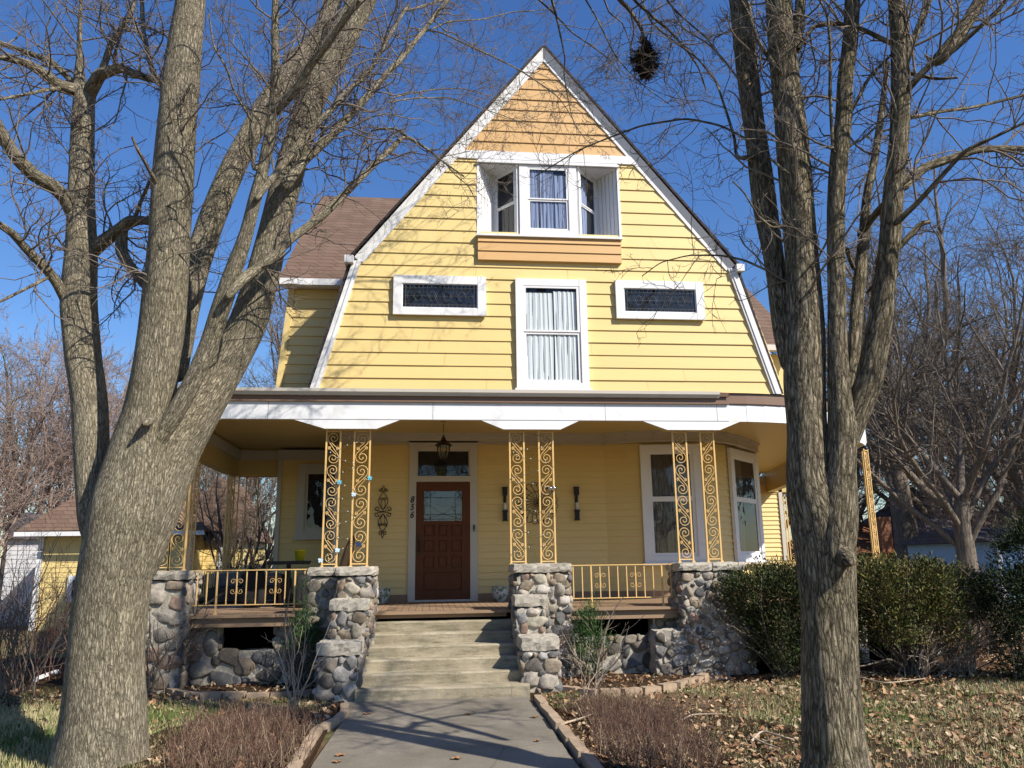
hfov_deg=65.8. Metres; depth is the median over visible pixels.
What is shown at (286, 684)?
bare shrub
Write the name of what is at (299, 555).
flower pot
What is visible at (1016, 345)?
bare tree
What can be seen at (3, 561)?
bare tree
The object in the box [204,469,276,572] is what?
bare tree
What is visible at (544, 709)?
edging block
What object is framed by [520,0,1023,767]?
maple tree
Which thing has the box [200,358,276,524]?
bare tree
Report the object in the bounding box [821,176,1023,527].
bare tree
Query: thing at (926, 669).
bare shrub
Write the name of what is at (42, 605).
bare shrub
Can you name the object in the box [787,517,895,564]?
brick house
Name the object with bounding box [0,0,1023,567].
sky
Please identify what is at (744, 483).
window
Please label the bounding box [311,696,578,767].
path
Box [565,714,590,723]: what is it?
fallen stick
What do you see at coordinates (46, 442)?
bare tree
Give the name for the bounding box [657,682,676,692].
edging block
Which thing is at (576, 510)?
wall sconce
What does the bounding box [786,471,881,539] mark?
bare tree
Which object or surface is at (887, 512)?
grey house
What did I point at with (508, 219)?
window
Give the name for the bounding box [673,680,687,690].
edging block
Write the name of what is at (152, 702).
fallen leaves
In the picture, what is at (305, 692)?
edging block
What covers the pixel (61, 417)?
bare tree
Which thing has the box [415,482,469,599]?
front door
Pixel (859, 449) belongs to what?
bare tree
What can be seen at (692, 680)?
edging block
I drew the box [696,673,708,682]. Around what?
edging block
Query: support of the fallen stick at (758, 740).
on the mulch bed soil
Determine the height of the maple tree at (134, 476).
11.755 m
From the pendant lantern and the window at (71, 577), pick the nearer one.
the pendant lantern
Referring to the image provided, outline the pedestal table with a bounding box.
[266,561,310,606]
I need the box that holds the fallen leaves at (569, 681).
[147,671,726,699]
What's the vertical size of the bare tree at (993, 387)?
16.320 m
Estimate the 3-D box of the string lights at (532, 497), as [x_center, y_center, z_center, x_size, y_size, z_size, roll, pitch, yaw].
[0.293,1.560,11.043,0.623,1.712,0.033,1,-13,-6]
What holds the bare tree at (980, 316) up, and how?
on the ground at (701, 699)
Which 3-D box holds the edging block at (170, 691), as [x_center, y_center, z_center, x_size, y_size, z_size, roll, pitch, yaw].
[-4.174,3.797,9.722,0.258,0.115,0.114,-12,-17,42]
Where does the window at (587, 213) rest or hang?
in the yellow house at (499, 337)
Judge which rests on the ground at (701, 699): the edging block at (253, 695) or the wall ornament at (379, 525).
the edging block at (253, 695)
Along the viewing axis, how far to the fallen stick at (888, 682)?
9.53 m
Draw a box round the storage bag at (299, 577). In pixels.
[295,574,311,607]
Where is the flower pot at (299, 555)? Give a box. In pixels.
[294,550,306,560]
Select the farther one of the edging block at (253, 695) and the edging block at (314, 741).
the edging block at (253, 695)
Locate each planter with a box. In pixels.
[377,588,390,603]
[492,586,508,601]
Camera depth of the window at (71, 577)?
20.35 m
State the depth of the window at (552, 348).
11.78 m
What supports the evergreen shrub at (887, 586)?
on the mulch bed soil
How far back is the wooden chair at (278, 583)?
12.22 m
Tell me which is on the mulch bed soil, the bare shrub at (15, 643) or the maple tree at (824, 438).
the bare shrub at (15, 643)
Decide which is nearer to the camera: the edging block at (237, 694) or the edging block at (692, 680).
the edging block at (237, 694)
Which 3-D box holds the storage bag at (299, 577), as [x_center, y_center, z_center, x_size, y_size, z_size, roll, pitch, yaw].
[-3.098,3.085,11.785,0.266,0.492,0.245,1,-13,-6]
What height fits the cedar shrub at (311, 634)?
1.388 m
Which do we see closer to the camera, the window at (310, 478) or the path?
the path
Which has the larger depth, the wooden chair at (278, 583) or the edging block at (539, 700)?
the wooden chair at (278, 583)
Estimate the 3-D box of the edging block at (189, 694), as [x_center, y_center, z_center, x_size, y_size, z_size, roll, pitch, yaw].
[-3.747,3.718,9.404,0.258,0.115,0.114,-8,-15,30]
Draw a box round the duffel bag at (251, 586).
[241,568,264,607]
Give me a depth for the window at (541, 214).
12.29 m
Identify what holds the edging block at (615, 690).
on the ground at (701, 699)
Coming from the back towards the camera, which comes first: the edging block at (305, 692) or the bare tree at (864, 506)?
the bare tree at (864, 506)
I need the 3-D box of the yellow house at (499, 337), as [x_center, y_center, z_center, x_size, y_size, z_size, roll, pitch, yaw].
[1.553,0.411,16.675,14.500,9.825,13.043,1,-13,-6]
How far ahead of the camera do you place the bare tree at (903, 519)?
35.38 m
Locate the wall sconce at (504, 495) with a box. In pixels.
[502,487,507,520]
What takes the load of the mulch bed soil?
on the ground at (701, 699)
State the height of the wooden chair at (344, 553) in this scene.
1.072 m
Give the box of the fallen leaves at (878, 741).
[541,632,1023,767]
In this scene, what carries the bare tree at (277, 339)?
on the ground at (701, 699)
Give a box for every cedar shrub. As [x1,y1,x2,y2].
[277,577,325,690]
[555,591,647,680]
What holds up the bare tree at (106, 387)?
on the ground at (701, 699)
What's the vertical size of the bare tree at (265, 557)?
4.757 m
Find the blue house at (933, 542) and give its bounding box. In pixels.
[896,527,1023,601]
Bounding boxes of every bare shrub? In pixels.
[0,515,79,695]
[0,525,74,670]
[0,531,79,683]
[53,596,71,647]
[145,592,211,696]
[162,584,222,672]
[258,590,340,714]
[553,609,628,705]
[872,631,970,678]
[884,565,1023,673]
[920,556,1015,666]
[962,546,1021,656]
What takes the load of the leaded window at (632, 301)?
in the yellow house at (499, 337)
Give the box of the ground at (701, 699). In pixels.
[0,600,1023,767]
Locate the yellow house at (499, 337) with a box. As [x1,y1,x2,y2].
[145,45,940,702]
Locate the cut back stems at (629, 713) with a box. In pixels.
[559,685,733,767]
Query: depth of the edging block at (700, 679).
10.03 m
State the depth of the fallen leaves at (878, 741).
7.48 m
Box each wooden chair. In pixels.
[246,537,281,606]
[339,535,354,566]
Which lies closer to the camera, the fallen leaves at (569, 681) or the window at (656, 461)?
the fallen leaves at (569, 681)
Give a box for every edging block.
[165,688,179,695]
[174,689,188,698]
[186,691,203,700]
[200,691,223,701]
[223,691,246,700]
[246,691,269,698]
[270,691,292,697]
[285,759,302,767]
[291,746,309,759]
[295,689,313,698]
[302,735,316,749]
[308,725,322,739]
[316,717,339,731]
[333,710,348,723]
[340,702,348,710]
[534,695,547,711]
[539,704,555,722]
[548,712,564,734]
[558,725,575,749]
[563,685,579,693]
[568,737,588,764]
[577,688,598,695]
[581,752,603,767]
[599,688,620,696]
[620,687,642,695]
[640,685,661,694]
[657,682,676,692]
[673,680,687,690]
[681,677,697,685]
[691,676,703,686]
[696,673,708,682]
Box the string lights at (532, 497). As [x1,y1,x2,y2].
[511,435,554,556]
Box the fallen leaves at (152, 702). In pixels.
[0,682,342,767]
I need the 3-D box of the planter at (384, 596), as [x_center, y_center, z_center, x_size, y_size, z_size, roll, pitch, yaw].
[-2.095,3.407,12.724,0.280,0.240,0.280,1,-13,-6]
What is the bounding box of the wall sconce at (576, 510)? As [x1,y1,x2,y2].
[573,486,579,519]
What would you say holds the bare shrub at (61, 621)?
on the mulch bed soil
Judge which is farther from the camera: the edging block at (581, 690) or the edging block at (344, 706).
the edging block at (581, 690)
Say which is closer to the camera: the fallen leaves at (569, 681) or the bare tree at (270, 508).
the fallen leaves at (569, 681)
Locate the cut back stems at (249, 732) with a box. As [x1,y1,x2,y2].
[143,693,330,767]
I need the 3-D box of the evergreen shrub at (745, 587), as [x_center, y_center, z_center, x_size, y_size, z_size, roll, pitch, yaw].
[3.689,3.052,10.509,2.107,1.646,1.511,1,-13,-6]
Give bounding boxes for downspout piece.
[33,669,59,681]
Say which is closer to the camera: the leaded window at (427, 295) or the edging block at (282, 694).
the edging block at (282, 694)
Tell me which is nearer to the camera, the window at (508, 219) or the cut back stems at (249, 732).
the cut back stems at (249, 732)
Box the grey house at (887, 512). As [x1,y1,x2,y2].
[861,479,1002,540]
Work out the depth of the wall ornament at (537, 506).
13.59 m
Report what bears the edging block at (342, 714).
on the ground at (701, 699)
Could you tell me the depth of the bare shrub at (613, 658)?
8.47 m
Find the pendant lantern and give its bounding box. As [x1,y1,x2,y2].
[435,421,451,459]
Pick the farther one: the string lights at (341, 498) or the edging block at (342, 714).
the string lights at (341, 498)
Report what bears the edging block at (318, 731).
on the ground at (701, 699)
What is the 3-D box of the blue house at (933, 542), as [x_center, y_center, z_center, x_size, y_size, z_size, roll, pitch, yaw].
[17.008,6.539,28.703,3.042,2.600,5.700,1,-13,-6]
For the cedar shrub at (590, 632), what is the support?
on the mulch bed soil
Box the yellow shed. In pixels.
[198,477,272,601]
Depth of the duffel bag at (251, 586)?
11.90 m
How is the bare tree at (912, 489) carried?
on the ground at (701, 699)
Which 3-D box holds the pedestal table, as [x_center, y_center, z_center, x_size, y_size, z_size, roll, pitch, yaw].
[-3.500,3.115,12.352,0.600,0.685,0.600,1,-13,-6]
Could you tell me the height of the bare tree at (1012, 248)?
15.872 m
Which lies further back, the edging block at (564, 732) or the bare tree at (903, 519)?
the bare tree at (903, 519)
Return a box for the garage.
[14,483,216,630]
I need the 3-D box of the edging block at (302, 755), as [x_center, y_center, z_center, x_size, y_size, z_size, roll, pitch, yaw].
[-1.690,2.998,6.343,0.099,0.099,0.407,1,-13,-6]
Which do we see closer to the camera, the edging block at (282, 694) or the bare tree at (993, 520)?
the edging block at (282, 694)
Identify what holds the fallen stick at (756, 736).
on the mulch bed soil
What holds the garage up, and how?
on the ground at (701, 699)
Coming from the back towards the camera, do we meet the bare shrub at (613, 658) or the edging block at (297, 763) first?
the bare shrub at (613, 658)
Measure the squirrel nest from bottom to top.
0.522 m
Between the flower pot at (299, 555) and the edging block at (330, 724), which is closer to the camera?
the edging block at (330, 724)
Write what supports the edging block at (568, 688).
on the ground at (701, 699)
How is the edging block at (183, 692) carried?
on the ground at (701, 699)
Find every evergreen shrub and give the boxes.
[705,552,883,675]
[856,543,1004,675]
[964,508,1023,680]
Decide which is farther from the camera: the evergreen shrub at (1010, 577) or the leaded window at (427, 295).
the leaded window at (427, 295)
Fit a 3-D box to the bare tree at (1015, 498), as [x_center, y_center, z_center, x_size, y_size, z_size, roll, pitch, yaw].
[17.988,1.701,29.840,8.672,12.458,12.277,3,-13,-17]
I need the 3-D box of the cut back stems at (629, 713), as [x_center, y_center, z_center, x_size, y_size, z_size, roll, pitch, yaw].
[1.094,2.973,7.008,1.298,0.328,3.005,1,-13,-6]
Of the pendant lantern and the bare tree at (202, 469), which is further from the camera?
the bare tree at (202, 469)
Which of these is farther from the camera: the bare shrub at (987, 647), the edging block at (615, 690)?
the bare shrub at (987, 647)
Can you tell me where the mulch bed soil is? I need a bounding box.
[0,639,1023,767]
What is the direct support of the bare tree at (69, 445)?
on the ground at (701, 699)
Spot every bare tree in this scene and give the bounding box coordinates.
[0,292,122,556]
[0,309,209,580]
[0,334,67,597]
[0,347,128,528]
[12,329,250,497]
[31,354,277,528]
[175,467,276,572]
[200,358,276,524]
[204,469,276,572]
[231,287,287,497]
[747,276,905,530]
[762,330,931,541]
[771,165,1023,518]
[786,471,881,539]
[817,214,1023,602]
[820,111,1020,560]
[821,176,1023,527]
[861,269,1023,515]
[866,277,1023,549]
[882,213,1023,526]
[884,420,1023,533]
[965,178,1023,393]
[990,280,1023,451]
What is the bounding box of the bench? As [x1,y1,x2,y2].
[198,573,291,602]
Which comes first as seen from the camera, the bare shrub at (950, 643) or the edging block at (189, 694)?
the edging block at (189, 694)
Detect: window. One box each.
[66,575,75,601]
[293,464,334,539]
[393,274,485,316]
[494,165,519,233]
[515,278,592,389]
[519,164,577,235]
[576,167,597,235]
[614,280,705,320]
[639,444,706,565]
[727,448,767,563]
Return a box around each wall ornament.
[374,485,390,537]
[517,482,557,523]
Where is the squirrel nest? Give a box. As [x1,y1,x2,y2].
[625,36,667,87]
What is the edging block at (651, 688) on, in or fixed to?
on the ground at (701, 699)
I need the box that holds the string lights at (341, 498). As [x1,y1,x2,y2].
[325,435,356,560]
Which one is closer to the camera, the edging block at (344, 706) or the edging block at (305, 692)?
the edging block at (344, 706)
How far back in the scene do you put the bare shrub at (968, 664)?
10.39 m
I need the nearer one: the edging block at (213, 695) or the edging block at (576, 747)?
the edging block at (576, 747)
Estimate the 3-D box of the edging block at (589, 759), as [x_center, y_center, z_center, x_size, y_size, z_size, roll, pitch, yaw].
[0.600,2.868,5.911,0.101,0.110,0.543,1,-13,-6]
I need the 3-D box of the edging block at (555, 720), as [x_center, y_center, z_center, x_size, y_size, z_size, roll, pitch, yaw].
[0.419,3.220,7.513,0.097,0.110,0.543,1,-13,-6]
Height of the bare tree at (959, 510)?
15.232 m
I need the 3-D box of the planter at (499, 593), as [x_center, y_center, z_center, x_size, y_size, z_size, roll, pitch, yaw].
[-0.190,3.426,12.922,0.280,0.240,0.280,1,-13,-6]
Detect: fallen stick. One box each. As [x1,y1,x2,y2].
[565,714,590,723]
[685,713,722,719]
[750,731,794,742]
[750,735,779,748]
[861,677,924,682]
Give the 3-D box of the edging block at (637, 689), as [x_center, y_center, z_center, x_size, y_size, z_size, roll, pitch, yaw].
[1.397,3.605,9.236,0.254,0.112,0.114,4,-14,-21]
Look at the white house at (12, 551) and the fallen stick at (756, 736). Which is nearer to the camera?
the fallen stick at (756, 736)
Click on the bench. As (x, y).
(222, 581)
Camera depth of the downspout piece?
10.97 m
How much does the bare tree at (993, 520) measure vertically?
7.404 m
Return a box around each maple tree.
[0,0,610,767]
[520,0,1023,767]
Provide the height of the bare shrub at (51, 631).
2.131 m
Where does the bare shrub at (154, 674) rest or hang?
on the ground at (701, 699)
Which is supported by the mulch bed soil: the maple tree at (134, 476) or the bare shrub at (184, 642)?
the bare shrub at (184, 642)
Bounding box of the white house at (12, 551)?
[0,512,41,625]
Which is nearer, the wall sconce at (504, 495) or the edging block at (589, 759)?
the edging block at (589, 759)
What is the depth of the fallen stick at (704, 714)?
7.63 m

